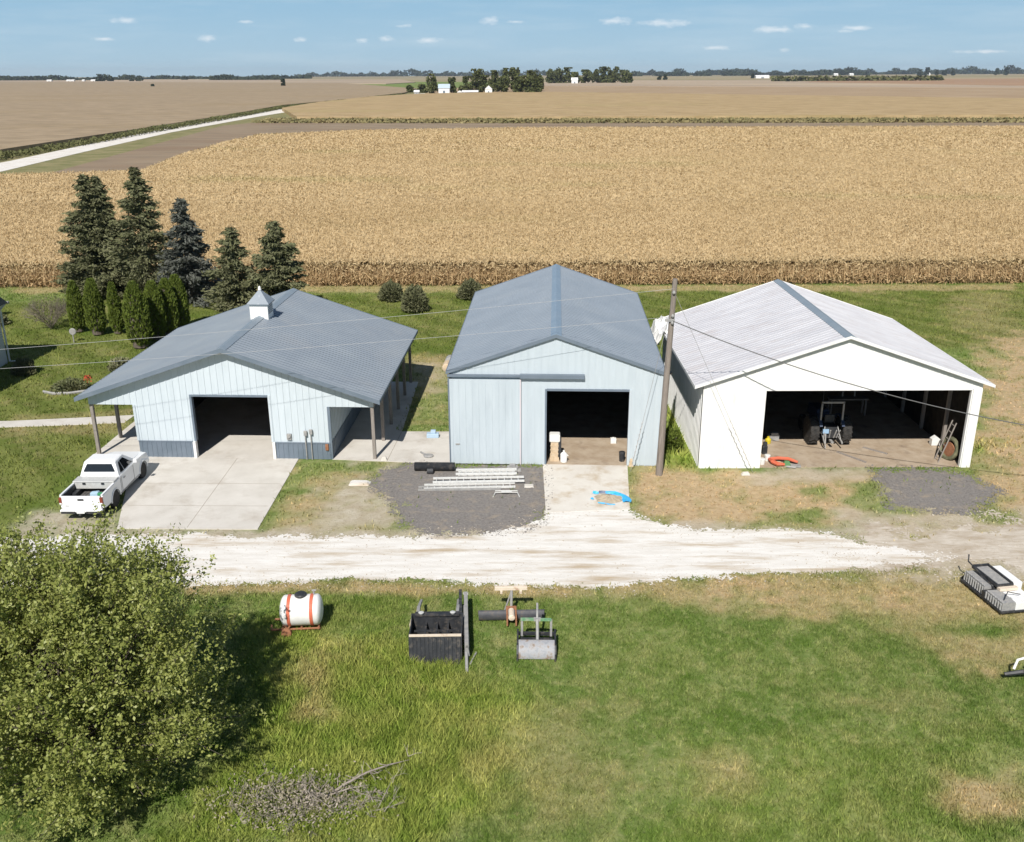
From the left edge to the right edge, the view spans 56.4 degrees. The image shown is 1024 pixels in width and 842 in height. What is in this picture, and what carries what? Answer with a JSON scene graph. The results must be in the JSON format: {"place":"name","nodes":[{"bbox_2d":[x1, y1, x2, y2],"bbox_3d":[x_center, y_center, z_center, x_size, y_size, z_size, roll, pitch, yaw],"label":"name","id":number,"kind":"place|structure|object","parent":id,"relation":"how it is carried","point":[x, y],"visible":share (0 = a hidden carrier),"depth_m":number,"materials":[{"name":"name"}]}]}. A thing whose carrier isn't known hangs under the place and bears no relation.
{"place":"outdoors","nodes":[
{"label":"outdoors","id":0,"kind":"place"},
{"bbox_2d":[0,415,133,427],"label":"concrete path","id":1,"kind":"structure","parent":0,"point":[64,421],"depth_m":49.84,"materials":[{"name":"concrete"}]},
{"bbox_2d":[0,82,415,152],"bbox_3d":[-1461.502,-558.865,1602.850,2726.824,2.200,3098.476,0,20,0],"label":"field","id":2,"kind":"structure","parent":0,"point":[33,114],"depth_m":584.67,"materials":[{"name":"plant"}]},
{"bbox_2d":[117,457,298,529],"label":"concrete driveway","id":3,"kind":"structure","parent":0,"point":[174,480],"depth_m":41.22,"materials":[{"name":"concrete"}]},
{"bbox_2d":[0,79,415,83],"bbox_3d":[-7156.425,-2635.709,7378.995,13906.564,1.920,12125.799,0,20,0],"label":"field","id":4,"kind":"structure","parent":0,"point":[375,81],"depth_m":2564.74,"materials":[{"name":"soil"}]},
{"bbox_2d":[0,93,420,171],"bbox_3d":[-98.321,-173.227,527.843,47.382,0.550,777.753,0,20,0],"label":"country road","id":5,"kind":"structure","parent":0,"point":[17,163],"depth_m":244.97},
{"bbox_2d":[195,397,273,457],"bbox_3d":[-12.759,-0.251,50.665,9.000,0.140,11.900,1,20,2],"label":"garage doorway","id":6,"kind":"structure","parent":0,"point":[233,427],"depth_m":48.85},
{"bbox_2d":[0,508,957,589],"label":"gravel road","id":7,"kind":"structure","parent":0,"point":[545,554],"depth_m":35.91,"materials":[{"name":"gravel"}]},
{"bbox_2d":[12,499,1023,597],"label":"loose stones","id":8,"kind":"object","parent":7,"relation":"on","point":[572,553],"visible":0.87,"depth_m":35.92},
{"bbox_2d":[0,81,1023,841],"bbox_3d":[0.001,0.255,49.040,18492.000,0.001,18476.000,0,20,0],"label":"ground","id":9,"kind":"structure","parent":0,"point":[348,511],"depth_m":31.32,"materials":[{"name":"plant"}]},
{"bbox_2d":[0,297,14,366],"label":"farm house","id":10,"kind":"structure","parent":9,"relation":"on","point":[3,356],"depth_m":59.41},
{"bbox_2d":[10,357,36,375],"bbox_3d":[-29.581,-3.345,57.686,1.629,1.129,1.543,0,20,0],"label":"house shrub","id":11,"kind":"object","parent":9,"relation":"on","point":[25,365],"visible":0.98,"depth_m":57.38,"materials":[{"name":"green plant"}]},
{"bbox_2d":[21,294,67,328],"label":"bare shrub","id":12,"kind":"object","parent":9,"relation":"on","point":[58,308],"visible":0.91,"depth_m":67.38,"materials":[{"name":"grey plant"}]},
{"bbox_2d":[42,375,91,394],"bbox_3d":[-25.474,-2.203,54.856,2.547,0.908,2.095,0,20,0],"label":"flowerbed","id":13,"kind":"object","parent":9,"relation":"on","point":[69,383],"visible":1,"depth_m":54.56,"materials":[{"name":"green plant"}]},
{"bbox_2d":[65,280,85,332],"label":"arborvitae","id":14,"kind":"object","parent":9,"relation":"on","point":[74,309],"visible":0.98,"depth_m":66.31,"materials":[{"name":"green plant"}]},
{"bbox_2d":[49,174,129,298],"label":"spruce tree","id":15,"kind":"object","parent":9,"relation":"on","point":[93,230],"visible":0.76,"depth_m":75.57,"materials":[{"name":"green plant"}]},
{"bbox_2d":[82,277,107,335],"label":"arborvitae","id":16,"kind":"object","parent":9,"relation":"on","point":[94,315],"visible":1,"depth_m":65.44,"materials":[{"name":"green plant"}]},
{"bbox_2d":[58,451,148,515],"bbox_3d":[-17.388,2.365,40.907,2.040,1.710,5.520,0,20,0],"label":"pickup truck","id":17,"kind":"object","parent":9,"relation":"on","point":[111,476],"visible":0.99,"depth_m":40.16,"materials":[{"name":"white paint"}]},
{"bbox_2d":[106,281,123,334],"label":"arborvitae","id":18,"kind":"object","parent":9,"relation":"on","point":[114,314],"visible":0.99,"depth_m":65.82,"materials":[{"name":"green plant"}]},
{"bbox_2d":[95,421,139,453],"bbox_3d":[-18.515,-0.226,50.675,2.300,0.130,12.600,1,20,2],"label":"concrete porch","id":19,"kind":"object","parent":9,"relation":"on","point":[128,441],"depth_m":46.85,"materials":[{"name":"concrete"}]},
{"bbox_2d":[107,356,130,371],"bbox_3d":[-23.885,-3.559,58.505,1.818,0.938,1.751,0,20,0],"label":"flowerbed plant","id":20,"kind":"object","parent":9,"relation":"on","point":[117,362],"visible":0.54,"depth_m":58.19,"materials":[{"name":"green plant"}]},
{"bbox_2d":[121,280,153,348],"bbox_3d":[-24.571,-6.967,62.551,1.920,4.606,1.731,0,20,0],"label":"arborvitae","id":21,"kind":"object","parent":9,"relation":"on","point":[135,312],"visible":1,"depth_m":62.13,"materials":[{"name":"green plant"}]},
{"bbox_2d":[0,501,277,841],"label":"broadleaf tree","id":22,"kind":"object","parent":9,"relation":"on","point":[64,644],"visible":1,"depth_m":22.19,"materials":[{"name":"green plant"}]},
{"bbox_2d":[104,166,178,296],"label":"spruce tree","id":23,"kind":"object","parent":9,"relation":"on","point":[138,245],"visible":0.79,"depth_m":74.31,"materials":[{"name":"green plant"}]},
{"bbox_2d":[143,280,166,339],"bbox_3d":[-24.189,-7.498,64.621,1.595,4.214,1.546,0,20,0],"label":"arborvitae","id":24,"kind":"object","parent":9,"relation":"on","point":[152,294],"visible":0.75,"depth_m":64.22,"materials":[{"name":"green plant"}]},
{"bbox_2d":[158,277,179,334],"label":"arborvitae","id":25,"kind":"object","parent":9,"relation":"on","point":[171,307],"visible":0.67,"depth_m":65.46,"materials":[{"name":"green plant"}]},
{"bbox_2d":[169,274,190,327],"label":"arborvitae","id":26,"kind":"object","parent":9,"relation":"on","point":[177,285],"visible":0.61,"depth_m":66.65,"materials":[{"name":"green plant"}]},
{"bbox_2d":[154,197,223,307],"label":"spruce tree","id":27,"kind":"object","parent":9,"relation":"on","point":[188,249],"visible":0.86,"depth_m":73.69,"materials":[{"name":"green plant"}]},
{"bbox_2d":[201,226,259,312],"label":"spruce tree","id":28,"kind":"object","parent":9,"relation":"on","point":[232,288],"visible":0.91,"depth_m":70.82,"materials":[{"name":"green plant"}]},
{"bbox_2d":[74,286,417,459],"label":"barn","id":29,"kind":"structure","parent":9,"relation":"on","point":[317,396],"depth_m":44.79,"materials":[{"name":"blue"}]},
{"bbox_2d":[239,220,308,306],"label":"spruce tree","id":30,"kind":"object","parent":9,"relation":"on","point":[277,256],"visible":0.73,"depth_m":69.63,"materials":[{"name":"green plant"}]},
{"bbox_2d":[271,589,322,637],"bbox_3d":[-6.992,6.141,30.959,1.720,1.350,1.095,-2,20,-4],"label":"spray tank","id":31,"kind":"object","parent":9,"relation":"on","point":[300,608],"visible":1,"depth_m":30.61,"materials":[{"name":"white plastic"}]},
{"bbox_2d":[185,759,433,841],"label":"brush pile","id":32,"kind":"object","parent":9,"relation":"on","point":[303,791],"visible":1,"depth_m":23.43,"materials":[{"name":"grey plant"}]},
{"bbox_2d":[325,745,415,798],"bbox_3d":[-3.527,8.938,24.307,2.679,0.440,0.706,-13,24,-32],"label":"dead branch","id":33,"kind":"object","parent":32,"relation":"on","point":[355,778],"visible":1,"depth_m":24.10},
{"bbox_2d":[349,480,370,485],"bbox_3d":[-6.719,2.718,42.179,0.947,0.112,0.597,0,20,0],"label":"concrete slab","id":34,"kind":"object","parent":9,"relation":"on","point":[359,482],"visible":1,"depth_m":42.05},
{"bbox_2d":[377,278,403,301],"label":"round shrub","id":35,"kind":"object","parent":9,"relation":"on","point":[390,290],"visible":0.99,"depth_m":75.52,"materials":[{"name":"green plant"}]},
{"bbox_2d":[332,382,455,463],"bbox_3d":[-5.423,-0.110,50.208,6.019,0.130,12.651,0,20,0],"label":"concrete porch","id":36,"kind":"object","parent":9,"relation":"on","point":[356,444],"visible":0.65,"depth_m":47.18,"materials":[{"name":"concrete"}]},
{"bbox_2d":[400,284,429,312],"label":"round shrub","id":37,"kind":"object","parent":9,"relation":"on","point":[414,298],"visible":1,"depth_m":71.90,"materials":[{"name":"green plant"}]},
{"bbox_2d":[408,599,462,664],"bbox_3d":[-2.436,6.474,30.518,1.745,0.990,3.084,-1,20,-1],"label":"loader bucket","id":38,"kind":"object","parent":9,"relation":"on","point":[436,635],"visible":0.98,"depth_m":29.34,"materials":[{"name":"black metal"}]},
{"bbox_2d":[367,463,546,536],"bbox_3d":[-2.311,3.172,41.020,8.260,0.001,8.540,0,20,0],"label":"gravel patch","id":39,"kind":"object","parent":9,"relation":"on","point":[475,504],"visible":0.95,"depth_m":40.37,"materials":[{"name":"gravel"}]},
{"bbox_2d":[414,462,454,473],"bbox_3d":[-3.526,2.123,43.350,1.826,0.425,0.695,0,20,1],"label":"drain pipe","id":40,"kind":"object","parent":39,"relation":"on","point":[430,467],"visible":1,"depth_m":43.31,"materials":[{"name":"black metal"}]},
{"bbox_2d":[418,485,500,490],"bbox_3d":[-2.274,2.913,41.566,3.600,0.090,0.350,-1,20,-1],"label":"ladder","id":41,"kind":"object","parent":39,"relation":"on","point":[449,489],"visible":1,"depth_m":41.41,"materials":[{"name":"grey metal"}]},
{"bbox_2d":[368,460,553,538],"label":"loose stones","id":42,"kind":"object","parent":39,"relation":"on","point":[465,502],"visible":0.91,"depth_m":40.22,"materials":[{"name":"gravel"}]},
{"bbox_2d":[424,482,514,488],"bbox_3d":[-1.849,2.831,41.759,3.972,0.090,0.470,-1,20,-3],"label":"ladder","id":43,"kind":"object","parent":39,"relation":"on","point":[449,484],"visible":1,"depth_m":41.87,"materials":[{"name":"metal"}]},
{"bbox_2d":[433,476,523,482],"bbox_3d":[-1.473,2.577,42.130,4.012,0.090,0.470,-1,20,-2],"label":"ladder","id":44,"kind":"object","parent":43,"relation":"on","point":[477,480],"visible":1,"depth_m":42.09,"materials":[{"name":"metal"}]},
{"bbox_2d":[456,468,516,474],"bbox_3d":[-1.146,2.257,42.684,2.711,0.090,0.510,-1,20,-1],"label":"ladder","id":45,"kind":"object","parent":44,"relation":"on","point":[489,473],"visible":1,"depth_m":42.65,"materials":[{"name":"metal"}]},
{"bbox_2d":[459,589,476,671],"bbox_3d":[-1.452,6.643,30.504,0.465,0.725,3.826,-3,20,-8],"label":"sickle bar","id":46,"kind":"object","parent":9,"relation":"on","point":[466,632],"visible":0.99,"depth_m":30.16,"materials":[{"name":"grey metal"}]},
{"bbox_2d":[455,277,481,299],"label":"round shrub","id":47,"kind":"object","parent":9,"relation":"on","point":[469,288],"visible":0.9,"depth_m":75.97,"materials":[{"name":"green plant"}]},
{"bbox_2d":[0,88,1017,265],"bbox_3d":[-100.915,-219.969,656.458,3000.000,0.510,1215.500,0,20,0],"label":"verge","id":48,"kind":"structure","parent":9,"relation":"on","point":[61,163],"depth_m":220.54,"materials":[{"name":"green plant"}]},
{"bbox_2d":[0,93,401,159],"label":"ditch weeds","id":49,"kind":"object","parent":48,"relation":"on","point":[71,144],"visible":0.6,"depth_m":280.75,"materials":[{"name":"plant"}]},
{"bbox_2d":[426,74,437,92],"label":"tree","id":50,"kind":"object","parent":48,"relation":"on","point":[432,87],"visible":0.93,"depth_m":846.50,"materials":[{"name":"green plant"}]},
{"bbox_2d":[438,84,449,92],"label":"house","id":51,"kind":"structure","parent":48,"relation":"on","point":[443,88],"depth_m":841.35,"materials":[{"name":"white paint"}]},
{"bbox_2d":[448,77,456,92],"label":"tree","id":52,"kind":"object","parent":48,"relation":"on","point":[453,88],"visible":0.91,"depth_m":852.28,"materials":[{"name":"green plant"}]},
{"bbox_2d":[458,76,472,90],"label":"tree","id":53,"kind":"object","parent":48,"relation":"on","point":[465,79],"visible":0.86,"depth_m":874.90,"materials":[{"name":"green plant"}]},
{"bbox_2d":[468,68,487,91],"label":"tree","id":54,"kind":"object","parent":48,"relation":"on","point":[477,73],"visible":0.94,"depth_m":868.73,"materials":[{"name":"green plant"}]},
{"bbox_2d":[494,76,510,91],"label":"tree","id":55,"kind":"object","parent":48,"relation":"on","point":[500,84],"visible":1,"depth_m":846.60,"materials":[{"name":"green plant"}]},
{"bbox_2d":[510,67,519,90],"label":"tree","id":56,"kind":"object","parent":48,"relation":"on","point":[515,72],"visible":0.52,"depth_m":930.75,"materials":[{"name":"green plant"}]},
{"bbox_2d":[512,75,525,91],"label":"tree","id":57,"kind":"object","parent":48,"relation":"on","point":[518,86],"visible":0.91,"depth_m":841.10,"materials":[{"name":"green plant"}]},
{"bbox_2d":[521,75,538,91],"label":"tree","id":58,"kind":"object","parent":48,"relation":"on","point":[527,84],"visible":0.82,"depth_m":836.54,"materials":[{"name":"green plant"}]},
{"bbox_2d":[530,77,543,91],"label":"tree","id":59,"kind":"object","parent":48,"relation":"on","point":[536,87],"visible":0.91,"depth_m":837.01,"materials":[{"name":"green plant"}]},
{"bbox_2d":[478,585,544,625],"bbox_3d":[-0.022,6.093,31.361,2.200,1.088,0.880,-1,20,-1],"label":"blade","id":60,"kind":"object","parent":9,"relation":"on","point":[510,613],"visible":0.98,"depth_m":31.45,"materials":[{"name":"metal"}]},
{"bbox_2d":[0,124,1023,287],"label":"corn field","id":61,"kind":"structure","parent":9,"relation":"on","point":[886,200],"depth_m":116.23,"materials":[{"name":"beige plant"}]},
{"bbox_2d":[517,603,555,661],"bbox_3d":[0.762,6.559,29.749,1.220,1.332,1.290,0,20,1],"label":"roller","id":62,"kind":"object","parent":9,"relation":"on","point":[537,648],"visible":1,"depth_m":29.54,"materials":[{"name":"silver metal"}]},
{"bbox_2d":[442,264,671,465],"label":"tall barn","id":63,"kind":"structure","parent":9,"relation":"on","point":[501,382],"depth_m":43.59,"materials":[{"name":"blue"}]},
{"bbox_2d":[447,377,520,464],"bbox_3d":[-1.234,0.033,43.462,3.290,4.160,0.105,1,20,2],"label":"sliding door","id":64,"kind":"structure","parent":63,"relation":"in","point":[484,414],"depth_m":43.42,"materials":[{"name":"blue"}]},
{"bbox_2d":[543,464,629,511],"bbox_3d":[3.354,2.925,41.770,3.933,0.125,5.137,0,20,0],"label":"concrete apron","id":65,"kind":"object","parent":9,"relation":"on","point":[577,485],"visible":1,"depth_m":41.85,"materials":[{"name":"concrete"}]},
{"bbox_2d":[590,491,630,504],"bbox_3d":[4.182,3.204,40.546,1.738,0.200,1.350,0,20,0],"label":"tarp heap","id":66,"kind":"object","parent":65,"relation":"on","point":[608,497],"visible":1,"depth_m":40.43,"materials":[{"name":"blue plastic"}]},
{"bbox_2d":[598,66,611,82],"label":"tree","id":67,"kind":"object","parent":9,"relation":"on","point":[603,70],"visible":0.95,"depth_m":1668.69,"materials":[{"name":"green plant"}]},
{"bbox_2d":[607,66,620,82],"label":"tree","id":68,"kind":"object","parent":9,"relation":"on","point":[615,75],"visible":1,"depth_m":1644.72,"materials":[{"name":"green plant"}]},
{"bbox_2d":[251,116,1023,122],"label":"grass strip","id":69,"kind":"object","parent":9,"relation":"on","point":[936,119],"depth_m":348.30,"materials":[{"name":"plant"}]},
{"bbox_2d":[664,425,684,452],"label":"side weeds","id":70,"kind":"object","parent":9,"relation":"on","point":[673,437],"visible":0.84,"depth_m":45.31,"materials":[{"name":"green plant"}]},
{"bbox_2d":[630,278,752,475],"bbox_3d":[8.104,-1.723,41.511,5.530,9.007,0.601,1,20,2],"label":"utility pole","id":71,"kind":"object","parent":9,"relation":"on","point":[662,425],"visible":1,"depth_m":41.52,"materials":[{"name":"brown wood"}]},
{"bbox_2d":[0,317,665,368],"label":"overhead wire","id":72,"kind":"object","parent":71,"relation":"attached to","point":[332,345],"visible":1,"depth_m":39.92,"materials":[{"name":"grey"}]},
{"bbox_2d":[0,289,667,349],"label":"overhead wire","id":73,"kind":"object","parent":71,"relation":"attached to","point":[338,321],"visible":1,"depth_m":39.59,"materials":[{"name":"grey"}]},
{"bbox_2d":[673,321,1023,424],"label":"overhead wire","id":74,"kind":"object","parent":71,"relation":"attached to","point":[846,382],"visible":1,"depth_m":39.70,"materials":[{"name":"grey"}]},
{"bbox_2d":[657,279,995,467],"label":"open barn","id":75,"kind":"structure","parent":9,"relation":"on","point":[797,326],"depth_m":43.54,"materials":[{"name":"white paint"}]},
{"bbox_2d":[651,315,667,344],"bbox_3d":[8.173,-4.877,52.056,1.445,1.241,3.407,0,20,0],"label":"crumpled sheet","id":76,"kind":"object","parent":75,"relation":"hanging from","point":[656,330],"visible":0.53,"depth_m":51.87,"materials":[{"name":"white plastic"}]},
{"bbox_2d":[769,74,944,80],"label":"hedge","id":77,"kind":"object","parent":9,"relation":"on","point":[862,78],"visible":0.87,"depth_m":1833.14,"materials":[{"name":"plant"}]},
{"bbox_2d":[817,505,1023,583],"bbox_3d":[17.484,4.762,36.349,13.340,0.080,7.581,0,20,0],"label":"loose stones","id":78,"kind":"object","parent":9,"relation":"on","point":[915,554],"visible":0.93,"depth_m":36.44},
{"bbox_2d":[833,510,1023,578],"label":"worn gravel track","id":79,"kind":"structure","parent":9,"relation":"on","point":[982,540],"depth_m":36.63,"materials":[{"name":"gravel"}]},
{"bbox_2d":[869,467,1005,515],"bbox_3d":[18.405,2.943,41.414,6.020,0.001,5.320,0,20,0],"label":"gravel patch","id":80,"kind":"object","parent":9,"relation":"on","point":[942,493],"visible":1,"depth_m":41.24,"materials":[{"name":"gravel"}]},
{"bbox_2d":[866,464,1008,514],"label":"loose stones","id":81,"kind":"object","parent":80,"relation":"on","point":[934,491],"visible":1,"depth_m":41.34,"materials":[{"name":"gravel"}]},
{"bbox_2d":[960,554,1023,613],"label":"yard machine","id":82,"kind":"object","parent":9,"relation":"on","point":[999,589],"visible":1,"depth_m":32.61,"materials":[{"name":"grey metal"}]},
{"bbox_2d":[1004,657,1023,675],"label":"wheeled implement","id":83,"kind":"object","parent":9,"relation":"on","point":[1015,672],"visible":1,"depth_m":28.21,"materials":[{"name":"black metal"}]},
{"bbox_2d":[0,0,1023,76],"label":"sky","id":84,"kind":"structure","parent":0,"point":[74,38],"materials":[{"name":"blue"}]},
{"bbox_2d":[53,122,1023,172],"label":"field track","id":85,"kind":"structure","parent":0,"point":[143,157],"depth_m":319.36,"materials":[{"name":"soil"}]},
{"bbox_2d":[67,74,1023,81],"bbox_3d":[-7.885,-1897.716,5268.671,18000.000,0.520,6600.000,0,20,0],"label":"field","id":86,"kind":"structure","parent":0,"point":[720,77],"depth_m":3783.57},
{"bbox_2d":[0,74,143,79],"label":"tree line","id":87,"kind":"object","parent":86,"relation":"on","point":[57,77],"visible":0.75,"depth_m":3342.87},
{"bbox_2d":[142,74,311,78],"bbox_3d":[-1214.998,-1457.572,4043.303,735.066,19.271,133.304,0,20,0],"label":"tree line","id":88,"kind":"object","parent":86,"relation":"on","point":[300,76],"visible":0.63,"depth_m":4005.51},
{"bbox_2d":[207,74,284,79],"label":"tree line","id":89,"kind":"object","parent":86,"relation":"on","point":[223,77],"visible":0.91,"depth_m":3060.05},
{"bbox_2d":[294,68,563,76],"bbox_3d":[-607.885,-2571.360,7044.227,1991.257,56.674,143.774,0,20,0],"label":"tree line","id":90,"kind":"object","parent":86,"relation":"on","point":[414,72],"visible":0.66,"depth_m":7019.74,"materials":[{"name":"plant"}]},
{"bbox_2d":[631,68,871,75],"bbox_3d":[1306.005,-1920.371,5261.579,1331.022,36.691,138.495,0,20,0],"label":"tree line","id":91,"kind":"object","parent":86,"relation":"on","point":[806,73],"visible":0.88,"depth_m":5232.37,"materials":[{"name":"plant"}]},
{"bbox_2d":[633,65,1023,74],"bbox_3d":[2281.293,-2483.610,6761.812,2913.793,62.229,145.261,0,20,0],"label":"tree line","id":92,"kind":"object","parent":86,"relation":"on","point":[1012,70],"visible":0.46,"depth_m":6729.20,"materials":[{"name":"plant"}]},
{"bbox_2d":[464,391,647,465],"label":"dirt floor","id":93,"kind":"structure","parent":0,"point":[587,425],"depth_m":49.00,"materials":[{"name":"soil"}]},
{"bbox_2d":[549,432,560,460],"bbox_3d":[2.012,1.186,44.437,0.560,1.320,0.500,1,20,2],"label":"crate stack","id":94,"kind":"object","parent":93,"relation":"on","point":[554,440],"visible":0.99,"depth_m":44.22,"materials":[{"name":"beige wood"}]},
{"bbox_2d":[282,91,1023,118],"bbox_3d":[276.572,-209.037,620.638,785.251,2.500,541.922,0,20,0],"label":"field","id":95,"kind":"structure","parent":0,"point":[529,105],"depth_m":467.93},
{"bbox_2d":[434,84,1023,97],"bbox_3d":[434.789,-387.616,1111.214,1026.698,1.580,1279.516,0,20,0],"label":"field","id":96,"kind":"structure","parent":0,"point":[935,92],"depth_m":895.73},
{"bbox_2d":[545,69,554,82],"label":"tree","id":97,"kind":"object","parent":96,"relation":"on","point":[550,78],"visible":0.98,"depth_m":1643.40,"materials":[{"name":"green plant"}]},
{"bbox_2d":[544,80,1023,87],"bbox_3d":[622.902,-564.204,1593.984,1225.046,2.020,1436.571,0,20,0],"label":"field","id":98,"kind":"structure","parent":0,"point":[708,83],"depth_m":1333.16,"materials":[{"name":"soil"}]},
{"bbox_2d":[553,67,563,82],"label":"tree","id":99,"kind":"object","parent":98,"relation":"on","point":[558,72],"visible":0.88,"depth_m":1655.37,"materials":[{"name":"green plant"}]},
{"bbox_2d":[562,67,572,82],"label":"tree","id":100,"kind":"object","parent":98,"relation":"on","point":[567,74],"visible":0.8,"depth_m":1672.30,"materials":[{"name":"green plant"}]},
{"bbox_2d":[580,69,592,82],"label":"tree","id":101,"kind":"object","parent":98,"relation":"on","point":[587,75],"visible":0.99,"depth_m":1641.43,"materials":[{"name":"green plant"}]},
{"bbox_2d":[760,390,958,467],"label":"dirt floor","id":102,"kind":"structure","parent":0,"point":[886,425],"depth_m":47.34,"materials":[{"name":"soil"}]},
{"bbox_2d":[768,456,800,467],"bbox_3d":[12.521,1.884,43.928,1.417,0.314,0.843,2,20,6],"label":"orange frame","id":103,"kind":"object","parent":102,"relation":"on","point":[786,462],"visible":1,"depth_m":43.86,"materials":[{"name":"paint"}]},
{"bbox_2d":[798,391,852,448],"bbox_3d":[15.302,-0.230,46.874,2.033,2.268,3.563,0,20,0],"label":"farm tractor","id":104,"kind":"object","parent":102,"relation":"on","point":[816,421],"visible":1,"depth_m":45.98,"materials":[{"name":"metal"}]},
{"bbox_2d":[827,391,868,414],"bbox_3d":[17.643,-1.185,50.252,2.000,1.700,0.600,0,20,0],"label":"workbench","id":105,"kind":"object","parent":102,"relation":"on","point":[847,397],"visible":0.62,"depth_m":50.18,"materials":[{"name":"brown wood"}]},
{"bbox_2d":[934,420,956,462],"bbox_3d":[20.000,0.936,44.099,0.726,1.916,0.454,-3,20,-9],"label":"step ladder","id":106,"kind":"object","parent":102,"relation":"on","point":[947,441],"visible":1,"depth_m":44.07,"materials":[{"name":"grey metal"}]},
{"bbox_2d":[939,436,959,459],"bbox_3d":[20.343,1.280,44.474,0.424,1.114,1.116,-7,21,-19],"label":"leaning tyre","id":107,"kind":"object","parent":102,"relation":"on","point":[951,452],"visible":0.84,"depth_m":44.34,"materials":[{"name":"rubber"}]},
{"bbox_2d":[811,79,1023,85],"bbox_3d":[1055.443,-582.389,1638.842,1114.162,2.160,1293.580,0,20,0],"label":"field","id":108,"kind":"structure","parent":0,"point":[1015,82],"depth_m":1545.57,"materials":[{"name":"soil"}]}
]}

